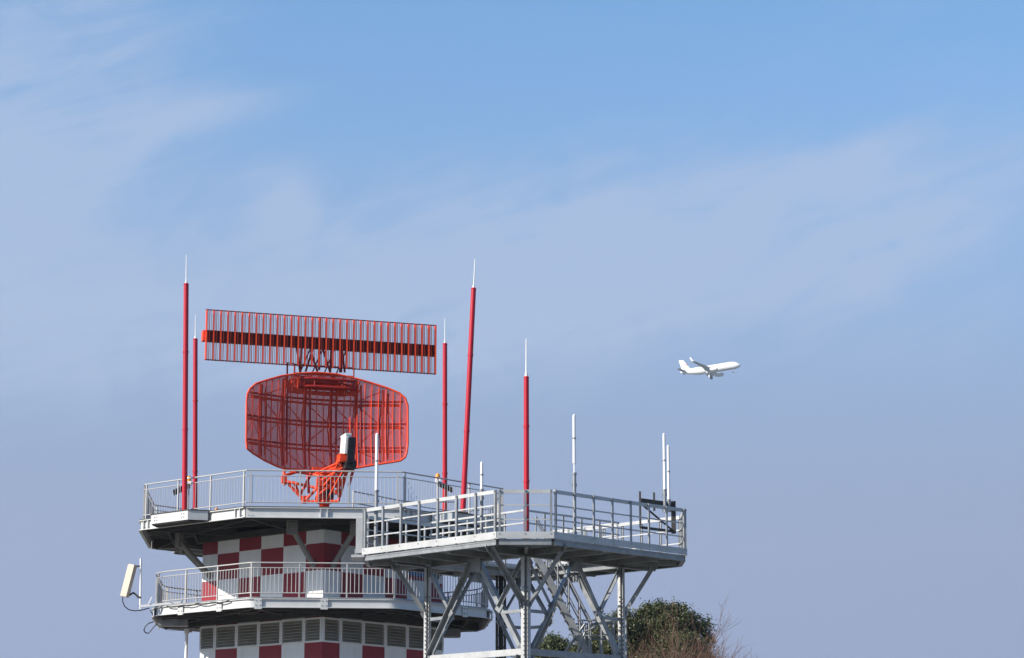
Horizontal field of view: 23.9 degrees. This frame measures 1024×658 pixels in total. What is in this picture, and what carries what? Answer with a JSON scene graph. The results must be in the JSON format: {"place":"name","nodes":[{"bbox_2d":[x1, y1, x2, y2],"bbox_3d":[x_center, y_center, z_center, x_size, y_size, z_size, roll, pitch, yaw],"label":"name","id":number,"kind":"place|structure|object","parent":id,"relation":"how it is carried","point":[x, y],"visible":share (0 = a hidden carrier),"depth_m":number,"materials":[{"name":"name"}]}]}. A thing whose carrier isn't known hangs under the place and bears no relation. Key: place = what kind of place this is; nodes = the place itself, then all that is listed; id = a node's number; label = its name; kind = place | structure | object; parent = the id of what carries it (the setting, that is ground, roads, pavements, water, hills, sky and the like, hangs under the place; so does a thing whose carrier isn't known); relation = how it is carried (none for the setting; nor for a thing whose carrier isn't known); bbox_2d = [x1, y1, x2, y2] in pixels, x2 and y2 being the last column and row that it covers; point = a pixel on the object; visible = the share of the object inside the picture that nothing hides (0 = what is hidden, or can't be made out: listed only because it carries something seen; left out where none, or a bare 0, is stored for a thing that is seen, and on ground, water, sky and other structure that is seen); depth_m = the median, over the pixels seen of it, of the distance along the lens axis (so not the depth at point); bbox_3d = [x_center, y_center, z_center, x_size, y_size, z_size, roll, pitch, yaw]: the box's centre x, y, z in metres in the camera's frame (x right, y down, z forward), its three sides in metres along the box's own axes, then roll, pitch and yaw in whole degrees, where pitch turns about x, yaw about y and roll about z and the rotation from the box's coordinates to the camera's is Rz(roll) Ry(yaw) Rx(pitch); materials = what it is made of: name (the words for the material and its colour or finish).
{"place":"outdoors","nodes":[
{"label":"outdoors","id":0,"kind":"place"},
{"bbox_2d":[138,469,503,657],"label":"radar tower","id":1,"kind":"structure","parent":0,"point":[287,582],"depth_m":73.64,"materials":[{"name":"metal"}]},
{"bbox_2d":[120,558,183,610],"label":"panel antenna","id":2,"kind":"object","parent":1,"relation":"attached to","point":[128,580],"visible":1,"depth_m":73.54,"materials":[{"name":"metal"}]},
{"bbox_2d":[173,476,191,508],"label":"warning light","id":3,"kind":"object","parent":1,"relation":"on","point":[188,485],"visible":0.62,"depth_m":74.97,"materials":[{"name":"silver metal"}]},
{"bbox_2d":[182,255,188,509],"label":"lightning mast","id":4,"kind":"object","parent":1,"relation":"on","point":[185,402],"visible":0.89,"depth_m":73.41,"materials":[{"name":"metal"}]},
{"bbox_2d":[192,315,197,509],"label":"lightning mast","id":5,"kind":"object","parent":1,"relation":"on","point":[195,408],"visible":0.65,"depth_m":82.02,"materials":[{"name":"metal"}]},
{"bbox_2d":[201,309,436,506],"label":"radar antenna","id":6,"kind":"object","parent":1,"relation":"on","point":[355,440],"visible":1,"depth_m":77.74,"materials":[{"name":"orange paint"}]},
{"bbox_2d":[435,473,451,492],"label":"warning light","id":7,"kind":"object","parent":1,"relation":"on","point":[444,486],"visible":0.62,"depth_m":74.81,"materials":[{"name":"silver metal"}]},
{"bbox_2d":[442,335,447,510],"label":"lightning mast","id":8,"kind":"object","parent":1,"relation":"on","point":[444,404],"visible":0.68,"depth_m":81.98,"materials":[{"name":"metal"}]},
{"bbox_2d":[458,262,475,512],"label":"lightning mast","id":9,"kind":"object","parent":1,"relation":"on","point":[468,399],"visible":0.97,"depth_m":73.41,"materials":[{"name":"metal"}]},
{"bbox_2d":[0,0,1023,657],"label":"sky","id":10,"kind":"structure","parent":0,"point":[822,199],"materials":[{"name":"blue"}]},
{"bbox_2d":[351,489,686,657],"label":"steel platform","id":11,"kind":"structure","parent":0,"point":[566,555],"depth_m":58.08,"materials":[{"name":"metal"}]},
{"bbox_2d":[373,433,378,546],"bbox_3d":[-3.295,3.948,58.767,0.126,2.863,0.172,0,-12,0],"label":"whip antenna","id":12,"kind":"object","parent":11,"relation":"on","point":[376,502],"visible":1,"depth_m":58.69,"materials":[{"name":"metal"}]},
{"bbox_2d":[479,462,483,532],"bbox_3d":[-0.707,3.954,56.337,0.108,1.732,0.163,0,-12,0],"label":"whip antenna","id":13,"kind":"object","parent":11,"relation":"on","point":[481,499],"visible":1,"depth_m":56.28,"materials":[{"name":"metal"}]},
{"bbox_2d":[522,338,531,538],"bbox_3d":[0.334,2.537,56.068,0.256,4.739,0.256,0,-12,0],"label":"lightning mast","id":14,"kind":"object","parent":11,"relation":"on","point":[526,481],"visible":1,"depth_m":56.03,"materials":[{"name":"metal"}]},
{"bbox_2d":[572,414,576,533],"bbox_3d":[1.465,3.484,56.794,0.114,2.993,0.166,0,-12,0],"label":"whip antenna","id":15,"kind":"object","parent":11,"relation":"on","point":[574,483],"visible":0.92,"depth_m":56.83,"materials":[{"name":"metal"}]},
{"bbox_2d":[662,433,666,512],"bbox_3d":[3.703,3.494,58.735,0.108,1.946,0.163,0,-12,0],"label":"whip antenna","id":16,"kind":"object","parent":11,"relation":"on","point":[664,494],"visible":1,"depth_m":58.66,"materials":[{"name":"metal"}]},
{"bbox_2d":[667,445,670,511],"bbox_3d":[3.826,3.654,59.112,0.102,1.642,0.160,0,-12,0],"label":"whip antenna","id":17,"kind":"object","parent":11,"relation":"on","point":[668,480],"visible":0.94,"depth_m":59.06,"materials":[{"name":"metal"}]},
{"bbox_2d":[511,630,574,657],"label":"evergreen tree","id":18,"kind":"object","parent":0,"point":[553,642],"visible":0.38,"depth_m":106.76,"materials":[{"name":"green plant"}]},
{"bbox_2d":[565,625,606,652],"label":"evergreen tree","id":19,"kind":"object","parent":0,"point":[575,647],"visible":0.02,"depth_m":101.80,"materials":[{"name":"green plant"}]},
{"bbox_2d":[592,596,725,657],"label":"evergreen tree","id":20,"kind":"object","parent":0,"point":[637,624],"visible":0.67,"depth_m":98.57,"materials":[{"name":"green plant"}]},
{"bbox_2d":[627,588,753,657],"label":"bare tree","id":21,"kind":"object","parent":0,"point":[682,651],"visible":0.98,"depth_m":91.09,"materials":[{"name":"brown plant"}]},
{"bbox_2d":[677,357,740,379],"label":"airliner","id":22,"kind":"object","parent":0,"point":[710,371],"visible":1,"depth_m":1395.98,"materials":[{"name":"white paint"}]},
{"bbox_2d":[679,626,756,657],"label":"bare tree","id":23,"kind":"object","parent":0,"point":[723,648],"visible":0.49,"depth_m":95.80,"materials":[{"name":"brown plant"}]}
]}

